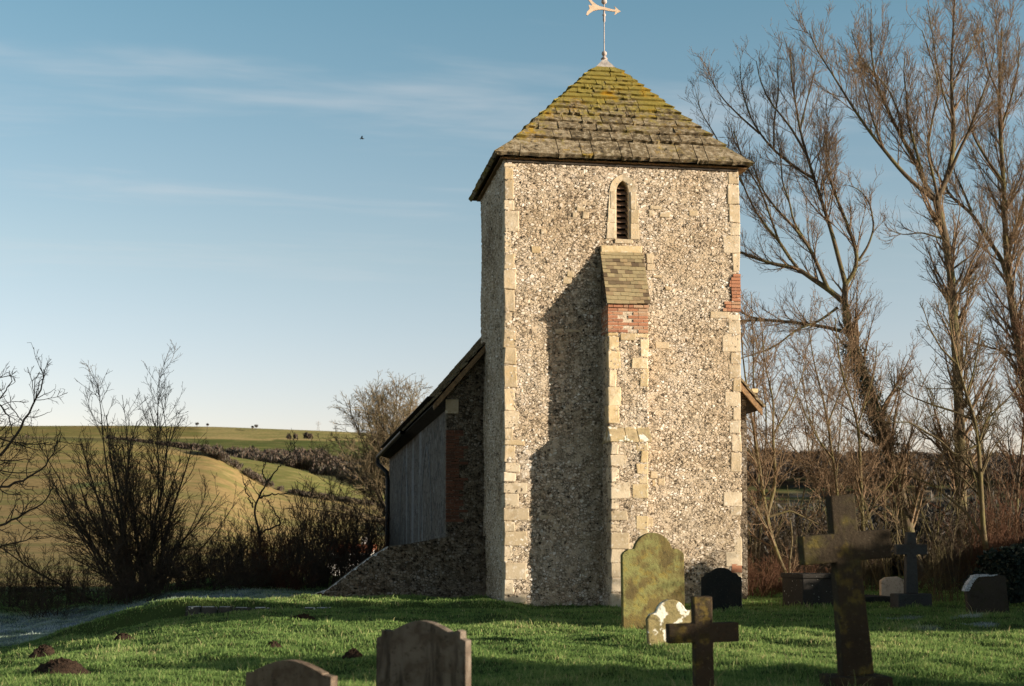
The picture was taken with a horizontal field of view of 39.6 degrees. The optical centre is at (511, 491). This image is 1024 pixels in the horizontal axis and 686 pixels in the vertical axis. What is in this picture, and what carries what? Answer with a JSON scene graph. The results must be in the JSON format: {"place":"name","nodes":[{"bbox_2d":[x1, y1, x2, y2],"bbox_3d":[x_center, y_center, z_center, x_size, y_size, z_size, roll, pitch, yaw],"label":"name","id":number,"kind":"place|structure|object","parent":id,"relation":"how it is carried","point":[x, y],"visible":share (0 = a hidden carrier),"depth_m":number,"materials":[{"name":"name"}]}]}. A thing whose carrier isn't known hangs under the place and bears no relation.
{"place":"outdoors","nodes":[
{"label":"outdoors","id":0,"kind":"place"},
{"bbox_2d":[0,426,383,495],"bbox_3d":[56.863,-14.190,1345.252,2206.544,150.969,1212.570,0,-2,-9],"label":"hill","id":1,"kind":"structure","parent":0,"point":[259,439],"depth_m":1456.72,"materials":[{"name":"green plant"}]},
{"bbox_2d":[19,432,375,491],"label":"woodland","id":2,"kind":"object","parent":1,"relation":"on","point":[279,456],"visible":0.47,"depth_m":1029.10,"materials":[{"name":"plant"}]},
{"bbox_2d":[0,437,384,586],"bbox_3d":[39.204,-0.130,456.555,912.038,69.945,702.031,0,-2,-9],"label":"hill","id":3,"kind":"structure","parent":0,"point":[227,478],"depth_m":475.31,"materials":[{"name":"green plant"}]},
{"bbox_2d":[198,446,384,504],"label":"hedgerow","id":4,"kind":"object","parent":3,"relation":"on","point":[223,456],"visible":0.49,"depth_m":607.48,"materials":[{"name":"plant"}]},
{"bbox_2d":[330,542,376,574],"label":"house","id":5,"kind":"structure","parent":3,"relation":"on","point":[353,563],"depth_m":119.84,"materials":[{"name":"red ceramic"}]},
{"bbox_2d":[193,450,384,500],"bbox_3d":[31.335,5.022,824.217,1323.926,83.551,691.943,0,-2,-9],"label":"hill","id":6,"kind":"structure","parent":0,"point":[286,477],"depth_m":868.99,"materials":[{"name":"green plant"}]},
{"bbox_2d":[0,572,1023,685],"bbox_3d":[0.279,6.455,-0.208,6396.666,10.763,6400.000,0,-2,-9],"label":"ground","id":7,"kind":"structure","parent":0,"point":[156,612],"depth_m":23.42,"materials":[{"name":"green plant"}]},
{"bbox_2d":[0,539,32,606],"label":"scrub bush","id":8,"kind":"object","parent":7,"relation":"on","point":[8,580],"visible":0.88,"depth_m":43.37,"materials":[{"name":"brown plant"}]},
{"bbox_2d":[0,544,47,607],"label":"scrub bush","id":9,"kind":"object","parent":7,"relation":"on","point":[15,591],"visible":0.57,"depth_m":43.88,"materials":[{"name":"brown plant"}]},
{"bbox_2d":[28,644,54,658],"bbox_3d":[-7.856,2.670,23.740,0.434,0.276,0.373,0,-2,-9],"label":"molehill","id":10,"kind":"object","parent":7,"relation":"on","point":[43,650],"visible":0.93,"depth_m":23.66,"materials":[{"name":"brown soil"}]},
{"bbox_2d":[0,342,86,559],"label":"bare tree","id":11,"kind":"object","parent":7,"relation":"on","point":[25,444],"visible":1,"depth_m":37.99,"materials":[{"name":"brown plant"}]},
{"bbox_2d":[1,543,91,606],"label":"scrub bush","id":12,"kind":"object","parent":7,"relation":"on","point":[38,579],"visible":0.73,"depth_m":43.62,"materials":[{"name":"plant"}]},
{"bbox_2d":[0,578,94,618],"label":"scrub bush","id":13,"kind":"object","parent":7,"relation":"on","point":[41,607],"visible":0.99,"depth_m":39.70,"materials":[{"name":"brown plant"}]},
{"bbox_2d":[31,656,90,675],"bbox_3d":[-5.226,2.031,16.430,0.687,0.256,0.485,0,-2,-9],"label":"molehill","id":14,"kind":"object","parent":7,"relation":"on","point":[63,665],"visible":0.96,"depth_m":16.35,"materials":[{"name":"brown soil"}]},
{"bbox_2d":[41,538,115,604],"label":"scrub bush","id":15,"kind":"object","parent":7,"relation":"on","point":[67,576],"visible":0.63,"depth_m":43.75,"materials":[{"name":"plant"}]},
{"bbox_2d":[53,543,171,606],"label":"scrub bush","id":16,"kind":"object","parent":7,"relation":"on","point":[111,585],"visible":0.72,"depth_m":41.85,"materials":[{"name":"plant"}]},
{"bbox_2d":[113,633,133,640],"bbox_3d":[-6.658,2.489,24.371,0.371,0.164,0.286,0,-2,-9],"label":"molehill","id":17,"kind":"object","parent":7,"relation":"on","point":[121,636],"visible":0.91,"depth_m":24.32,"materials":[{"name":"brown soil"}]},
{"bbox_2d":[0,340,246,601],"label":"bare tree","id":18,"kind":"object","parent":7,"relation":"on","point":[156,522],"visible":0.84,"depth_m":44.55,"materials":[{"name":"brown plant"}]},
{"bbox_2d":[96,571,192,604],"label":"scrub bush","id":19,"kind":"object","parent":7,"relation":"on","point":[127,597],"visible":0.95,"depth_m":40.73,"materials":[{"name":"brown plant"}]},
{"bbox_2d":[111,533,183,589],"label":"scrub bush","id":20,"kind":"object","parent":7,"relation":"on","point":[158,566],"visible":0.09,"depth_m":45.77,"materials":[{"name":"brown plant"}]},
{"bbox_2d":[116,534,199,598],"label":"scrub bush","id":21,"kind":"object","parent":7,"relation":"on","point":[163,577],"visible":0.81,"depth_m":42.80,"materials":[{"name":"plant"}]},
{"bbox_2d":[134,525,219,590],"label":"scrub bush","id":22,"kind":"object","parent":7,"relation":"on","point":[192,562],"visible":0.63,"depth_m":43.89,"materials":[{"name":"plant"}]},
{"bbox_2d":[174,516,247,587],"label":"scrub bush","id":23,"kind":"object","parent":7,"relation":"on","point":[189,539],"visible":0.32,"depth_m":44.75,"materials":[{"name":"brown plant"}]},
{"bbox_2d":[172,511,270,590],"bbox_3d":[-8.581,1.843,43.019,2.904,2.552,2.766,0,-2,-2],"label":"scrub bush","id":24,"kind":"object","parent":7,"relation":"on","point":[221,553],"visible":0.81,"depth_m":42.98,"materials":[{"name":"brown plant"}]},
{"bbox_2d":[185,515,277,586],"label":"scrub bush","id":25,"kind":"object","parent":7,"relation":"on","point":[234,524],"visible":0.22,"depth_m":46.04,"materials":[{"name":"plant"}]},
{"bbox_2d":[201,547,300,590],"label":"scrub bush","id":26,"kind":"object","parent":7,"relation":"on","point":[253,581],"visible":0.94,"depth_m":41.76,"materials":[{"name":"brown plant"}]},
{"bbox_2d":[204,521,305,586],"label":"scrub bush","id":27,"kind":"object","parent":7,"relation":"on","point":[257,529],"visible":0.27,"depth_m":44.94,"materials":[{"name":"brown plant"}]},
{"bbox_2d":[214,497,298,581],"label":"scrub bush","id":28,"kind":"object","parent":7,"relation":"on","point":[230,525],"visible":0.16,"depth_m":46.75,"materials":[{"name":"plant"}]},
{"bbox_2d":[185,606,330,615],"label":"grave kerb","id":29,"kind":"structure","parent":7,"relation":"on","point":[204,609],"depth_m":29.82,"materials":[{"name":"stone"}]},
{"bbox_2d":[236,431,298,549],"bbox_3d":[-7.830,0.543,46.023,1.654,5.250,1.722,-2,-3,36],"label":"bare tree","id":30,"kind":"object","parent":7,"relation":"on","point":[260,496],"visible":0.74,"depth_m":46.03,"materials":[{"name":"brown plant"}]},
{"bbox_2d":[242,505,303,586],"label":"scrub bush","id":31,"kind":"object","parent":7,"relation":"on","point":[265,554],"visible":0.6,"depth_m":43.92,"materials":[{"name":"brown plant"}]},
{"bbox_2d":[267,640,281,648],"bbox_3d":[-3.136,2.019,18.733,0.219,0.146,0.193,0,-2,7],"label":"molehill","id":32,"kind":"object","parent":7,"relation":"on","point":[273,644],"visible":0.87,"depth_m":18.71,"materials":[{"name":"brown soil"}]},
{"bbox_2d":[248,554,330,590],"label":"scrub bush","id":33,"kind":"object","parent":7,"relation":"on","point":[292,580],"visible":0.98,"depth_m":41.82,"materials":[{"name":"plant"}]},
{"bbox_2d":[246,659,337,685],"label":"headstone","id":34,"kind":"object","parent":7,"relation":"on","point":[293,672],"visible":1,"depth_m":11.40,"materials":[{"name":"grey stone"}]},
{"bbox_2d":[256,483,341,586],"bbox_3d":[-7.121,1.591,46.346,3.748,3.864,3.806,1,-3,-29],"label":"scrub bush","id":35,"kind":"object","parent":7,"relation":"on","point":[320,532],"visible":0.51,"depth_m":45.75,"materials":[{"name":"brown plant"}]},
{"bbox_2d":[290,613,314,620],"bbox_3d":[-3.685,2.222,25.198,0.497,0.157,0.351,0,-2,-9],"label":"molehill","id":36,"kind":"object","parent":7,"relation":"on","point":[303,616],"visible":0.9,"depth_m":25.15,"materials":[{"name":"brown soil"}]},
{"bbox_2d":[271,515,341,589],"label":"scrub bush","id":37,"kind":"object","parent":7,"relation":"on","point":[315,564],"visible":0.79,"depth_m":42.91,"materials":[{"name":"brown plant"}]},
{"bbox_2d":[278,476,361,584],"bbox_3d":[-6.575,1.451,48.197,3.230,3.914,4.039,1,-2,-23],"label":"scrub bush","id":38,"kind":"object","parent":7,"relation":"on","point":[324,529],"visible":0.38,"depth_m":48.00,"materials":[{"name":"brown plant"}]},
{"bbox_2d":[296,542,360,587],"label":"scrub bush","id":39,"kind":"object","parent":7,"relation":"on","point":[342,567],"visible":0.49,"depth_m":43.86,"materials":[{"name":"plant"}]},
{"bbox_2d":[288,461,390,583],"bbox_3d":[-5.652,1.334,49.699,4.831,4.904,4.757,-1,-2,21],"label":"scrub bush","id":40,"kind":"object","parent":7,"relation":"on","point":[356,541],"visible":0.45,"depth_m":49.86,"materials":[{"name":"brown plant"}]},
{"bbox_2d":[312,476,385,565],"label":"scrub bush","id":41,"kind":"object","parent":7,"relation":"on","point":[382,526],"visible":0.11,"depth_m":54.08,"materials":[{"name":"brown plant"}]},
{"bbox_2d":[342,648,362,659],"bbox_3d":[-1.935,1.968,17.286,0.256,0.168,0.185,0,-2,-9],"label":"molehill","id":42,"kind":"object","parent":7,"relation":"on","point":[352,653],"visible":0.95,"depth_m":17.26,"materials":[{"name":"brown soil"}]},
{"bbox_2d":[277,370,430,533],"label":"bare tree","id":43,"kind":"object","parent":7,"relation":"on","point":[382,424],"visible":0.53,"depth_m":77.55,"materials":[{"name":"brown plant"}]},
{"bbox_2d":[326,480,390,581],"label":"scrub bush","id":44,"kind":"object","parent":7,"relation":"on","point":[375,543],"visible":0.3,"depth_m":51.86,"materials":[{"name":"brown plant"}]},
{"bbox_2d":[376,620,470,685],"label":"headstone","id":45,"kind":"object","parent":7,"relation":"on","point":[423,653],"visible":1,"depth_m":11.90,"materials":[{"name":"grey stone"}]},
{"bbox_2d":[311,60,765,606],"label":"church","id":46,"kind":"structure","parent":7,"relation":"on","point":[571,428],"depth_m":31.48,"materials":[{"name":"stone"}]},
{"bbox_2d":[586,0,620,59],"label":"weathervane","id":47,"kind":"object","parent":46,"relation":"on","point":[594,7],"visible":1,"depth_m":33.48,"materials":[{"name":"metal"}]},
{"bbox_2d":[606,174,639,243],"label":"lancet window","id":48,"kind":"structure","parent":46,"relation":"in","point":[621,227],"depth_m":31.47,"materials":[{"name":"stone"}]},
{"bbox_2d":[620,533,684,629],"bbox_3d":[2.293,1.599,23.154,1.060,1.871,0.130,0,-2,-10],"label":"headstone","id":49,"kind":"object","parent":7,"relation":"on","point":[652,570],"visible":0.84,"depth_m":23.09,"materials":[{"name":"green stone"}]},
{"bbox_2d":[645,599,690,646],"bbox_3d":[2.153,1.927,19.139,0.714,0.964,0.110,0,-2,-9],"label":"headstone","id":50,"kind":"object","parent":7,"relation":"on","point":[662,615],"visible":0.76,"depth_m":19.08,"materials":[{"name":"white stone"}]},
{"bbox_2d":[665,596,738,685],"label":"grave cross","id":51,"kind":"object","parent":7,"relation":"on","point":[702,632],"visible":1,"depth_m":13.09,"materials":[{"name":"stone"}]},
{"bbox_2d":[701,568,741,610],"bbox_3d":[4.201,2.117,28.539,0.807,1.197,0.090,0,-2,-2],"label":"headstone","id":52,"kind":"object","parent":7,"relation":"on","point":[722,587],"visible":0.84,"depth_m":28.50,"materials":[{"name":"stone"}]},
{"bbox_2d":[747,495,797,587],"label":"scrub bush","id":53,"kind":"object","parent":7,"relation":"on","point":[748,532],"visible":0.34,"depth_m":44.12,"materials":[{"name":"brown plant"}]},
{"bbox_2d":[747,545,802,597],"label":"scrub bush","id":54,"kind":"object","parent":7,"relation":"on","point":[753,584],"visible":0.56,"depth_m":36.79,"materials":[{"name":"brown plant"}]},
{"bbox_2d":[740,287,813,582],"bbox_3d":[8.140,-1.791,46.464,2.894,10.226,5.072,-2,-3,37],"label":"bare tree","id":55,"kind":"object","parent":7,"relation":"on","point":[752,438],"visible":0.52,"depth_m":46.00,"materials":[{"name":"brown plant"}]},
{"bbox_2d":[748,547,806,596],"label":"scrub bush","id":56,"kind":"object","parent":7,"relation":"on","point":[764,581],"visible":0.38,"depth_m":37.81,"materials":[{"name":"brown plant"}]},
{"bbox_2d":[739,298,827,572],"bbox_3d":[6.779,-1.120,38.006,3.903,8.263,3.449,0,-2,-9],"label":"bare tree","id":57,"kind":"object","parent":7,"relation":"on","point":[768,515],"visible":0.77,"depth_m":38.09,"materials":[{"name":"brown plant"}]},
{"bbox_2d":[747,513,820,586],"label":"scrub bush","id":58,"kind":"object","parent":7,"relation":"on","point":[777,544],"visible":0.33,"depth_m":43.81,"materials":[{"name":"brown plant"}]},
{"bbox_2d":[751,486,826,585],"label":"scrub bush","id":59,"kind":"object","parent":7,"relation":"on","point":[802,526],"visible":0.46,"depth_m":46.09,"materials":[{"name":"brown plant"}]},
{"bbox_2d":[749,546,830,591],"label":"scrub bush","id":60,"kind":"object","parent":7,"relation":"on","point":[786,559],"visible":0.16,"depth_m":39.88,"materials":[{"name":"brown plant"}]},
{"bbox_2d":[775,496,830,572],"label":"scrub bush","id":61,"kind":"object","parent":7,"relation":"on","point":[812,524],"visible":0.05,"depth_m":45.82,"materials":[{"name":"brown plant"}]},
{"bbox_2d":[780,573,832,606],"bbox_3d":[6.474,2.255,30.708,0.934,1.009,1.366,0,-2,-9],"label":"chest tomb","id":62,"kind":"object","parent":7,"relation":"on","point":[807,588],"visible":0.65,"depth_m":30.11,"materials":[{"name":"stone"}]},
{"bbox_2d":[679,18,944,580],"bbox_3d":[10.984,-7.211,52.221,9.162,21.859,4.868,0,-2,-9],"label":"bare tree","id":63,"kind":"object","parent":7,"relation":"on","point":[827,148],"visible":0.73,"depth_m":52.31,"materials":[{"name":"brown plant"}]},
{"bbox_2d":[772,516,867,580],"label":"scrub bush","id":64,"kind":"object","parent":7,"relation":"on","point":[820,570],"visible":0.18,"depth_m":42.72,"materials":[{"name":"brown plant"}]},
{"bbox_2d":[774,337,878,571],"bbox_3d":[10.138,-0.870,46.983,4.114,8.293,2.346,1,-2,-22],"label":"bare tree","id":65,"kind":"object","parent":7,"relation":"on","point":[812,447],"visible":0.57,"depth_m":47.00,"materials":[{"name":"brown plant"}]},
{"bbox_2d":[747,352,909,568],"bbox_3d":[10.574,-0.954,50.762,6.511,8.822,4.792,2,-3,-39],"label":"bare tree","id":66,"kind":"object","parent":7,"relation":"on","point":[821,495],"visible":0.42,"depth_m":50.90,"materials":[{"name":"brown plant"}]},
{"bbox_2d":[806,497,879,573],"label":"scrub bush","id":67,"kind":"object","parent":7,"relation":"on","point":[857,525],"visible":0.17,"depth_m":42.74,"materials":[{"name":"brown plant"}]},
{"bbox_2d":[797,494,892,685],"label":"grave cross","id":68,"kind":"object","parent":7,"relation":"on","point":[844,546],"visible":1,"depth_m":13.88,"materials":[{"name":"stone"}]},
{"bbox_2d":[747,316,946,580],"bbox_3d":[11.970,-1.283,50.889,7.020,9.511,5.166,0,-2,-8],"label":"bare tree","id":69,"kind":"object","parent":7,"relation":"on","point":[807,425],"visible":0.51,"depth_m":50.77,"materials":[{"name":"brown plant"}]},
{"bbox_2d":[777,282,921,580],"bbox_3d":[10.088,-1.809,45.245,3.542,10.118,5.039,1,-3,-29],"label":"bare tree","id":70,"kind":"object","parent":7,"relation":"on","point":[860,479],"visible":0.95,"depth_m":44.37,"materials":[{"name":"brown plant"}]},
{"bbox_2d":[865,594,889,602],"bbox_3d":[8.139,2.670,33.415,1.230,0.508,1.615,0,-2,-9],"label":"ledger tomb","id":71,"kind":"object","parent":7,"relation":"on","point":[869,598],"visible":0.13,"depth_m":32.67,"materials":[{"name":"stone"}]},
{"bbox_2d":[861,556,902,590],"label":"scrub bush","id":72,"kind":"object","parent":7,"relation":"on","point":[874,572],"visible":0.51,"depth_m":41.87,"materials":[{"name":"brown plant"}]},
{"bbox_2d":[747,479,1023,575],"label":"brushwood","id":73,"kind":"object","parent":7,"relation":"on","point":[917,527],"visible":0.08,"depth_m":65.60,"materials":[{"name":"brown plant"}]},
{"bbox_2d":[855,500,922,585],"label":"scrub bush","id":74,"kind":"object","parent":7,"relation":"on","point":[870,575],"visible":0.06,"depth_m":46.71,"materials":[{"name":"brown plant"}]},
{"bbox_2d":[879,577,903,595],"bbox_3d":[9.601,2.569,35.927,0.622,0.859,0.140,0,-2,-6],"label":"headstone","id":75,"kind":"object","parent":7,"relation":"on","point":[888,586],"visible":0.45,"depth_m":35.87,"materials":[{"name":"stone"}]},
{"bbox_2d":[785,0,1014,569],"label":"bare tree","id":76,"kind":"object","parent":7,"relation":"on","point":[946,247],"visible":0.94,"depth_m":49.28,"materials":[{"name":"brown plant"}]},
{"bbox_2d":[857,488,948,586],"bbox_3d":[10.794,1.579,41.073,2.998,3.388,2.729,1,-2,-17],"label":"scrub bush","id":77,"kind":"object","parent":7,"relation":"on","point":[887,571],"visible":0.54,"depth_m":40.66,"materials":[{"name":"brown plant"}]},
{"bbox_2d":[890,532,931,607],"bbox_3d":[8.397,1.798,29.953,0.740,1.896,0.512,0,-2,-6],"label":"grave cross","id":78,"kind":"object","parent":7,"relation":"on","point":[910,549],"visible":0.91,"depth_m":29.88,"materials":[{"name":"grey stone"}]},
{"bbox_2d":[883,484,968,587],"bbox_3d":[12.491,1.376,42.939,2.531,3.652,2.948,0,-2,11],"label":"scrub bush","id":79,"kind":"object","parent":7,"relation":"on","point":[921,584],"visible":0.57,"depth_m":43.06,"materials":[{"name":"brown plant"}]},
{"bbox_2d":[897,533,965,601],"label":"scrub bush","id":80,"kind":"object","parent":7,"relation":"on","point":[935,579],"visible":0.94,"depth_m":32.85,"materials":[{"name":"brown plant"}]},
{"bbox_2d":[901,517,975,591],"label":"scrub bush","id":81,"kind":"object","parent":7,"relation":"on","point":[954,558],"visible":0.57,"depth_m":40.73,"materials":[{"name":"brown plant"}]},
{"bbox_2d":[889,480,990,590],"bbox_3d":[12.614,1.460,41.874,2.942,3.654,3.233,-1,-2,18],"label":"scrub bush","id":82,"kind":"object","parent":7,"relation":"on","point":[956,520],"visible":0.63,"depth_m":41.68,"materials":[{"name":"brown plant"}]},
{"bbox_2d":[893,443,1023,587],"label":"scrub bush","id":83,"kind":"object","parent":7,"relation":"on","point":[974,506],"visible":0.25,"depth_m":47.07,"materials":[{"name":"brown plant"}]},
{"bbox_2d":[901,482,1017,587],"bbox_3d":[13.856,1.513,43.877,3.467,3.714,3.413,1,-3,-30],"label":"scrub bush","id":84,"kind":"object","parent":7,"relation":"on","point":[965,537],"visible":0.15,"depth_m":44.05,"materials":[{"name":"brown plant"}]},
{"bbox_2d":[904,0,1023,472],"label":"bare tree","id":85,"kind":"object","parent":7,"relation":"on","point":[1009,247],"visible":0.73,"depth_m":55.41,"materials":[{"name":"brown plant"}]},
{"bbox_2d":[927,478,1023,579],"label":"scrub bush","id":86,"kind":"object","parent":7,"relation":"on","point":[990,526],"visible":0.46,"depth_m":41.74,"materials":[{"name":"brown plant"}]},
{"bbox_2d":[942,303,1023,539],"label":"bare tree","id":87,"kind":"object","parent":7,"relation":"on","point":[994,360],"visible":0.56,"depth_m":49.84,"materials":[{"name":"brown plant"}]},
{"bbox_2d":[942,454,1023,569],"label":"scrub bush","id":88,"kind":"object","parent":7,"relation":"on","point":[1019,517],"visible":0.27,"depth_m":43.02,"materials":[{"name":"brown plant"}]},
{"bbox_2d":[962,574,1009,614],"bbox_3d":[8.986,2.125,26.937,0.900,1.142,0.185,0,-2,-2],"label":"headstone","id":89,"kind":"object","parent":7,"relation":"on","point":[984,593],"visible":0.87,"depth_m":26.86,"materials":[{"name":"grey stone"}]},
{"bbox_2d":[962,542,1023,603],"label":"evergreen bush","id":90,"kind":"object","parent":7,"relation":"on","point":[1007,563],"visible":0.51,"depth_m":32.21,"materials":[{"name":"green plant"}]},
{"bbox_2d":[969,503,1023,572],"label":"scrub bush","id":91,"kind":"object","parent":7,"relation":"on","point":[1001,540],"visible":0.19,"depth_m":39.93,"materials":[{"name":"brown plant"}]},
{"bbox_2d":[988,313,1023,537],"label":"bare tree","id":92,"kind":"object","parent":7,"relation":"on","point":[1019,475],"visible":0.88,"depth_m":45.11,"materials":[{"name":"brown plant"}]},
{"bbox_2d":[0,0,1023,454],"label":"sky","id":93,"kind":"structure","parent":0,"point":[199,176],"materials":[{"name":"blue"}]},
{"bbox_2d":[747,468,1023,521],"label":"hill","id":94,"kind":"structure","parent":0,"point":[791,490],"depth_m":423.01,"materials":[{"name":"plant"}]},
{"bbox_2d":[747,447,1023,483],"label":"dark woodland","id":95,"kind":"object","parent":94,"relation":"on","point":[932,467],"visible":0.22,"depth_m":421.91,"materials":[{"name":"brown plant"}]},
{"bbox_2d":[865,270,1023,549],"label":"bare tree","id":96,"kind":"object","parent":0,"point":[979,472],"visible":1,"depth_m":41.19,"materials":[{"name":"brown plant"}]}
]}

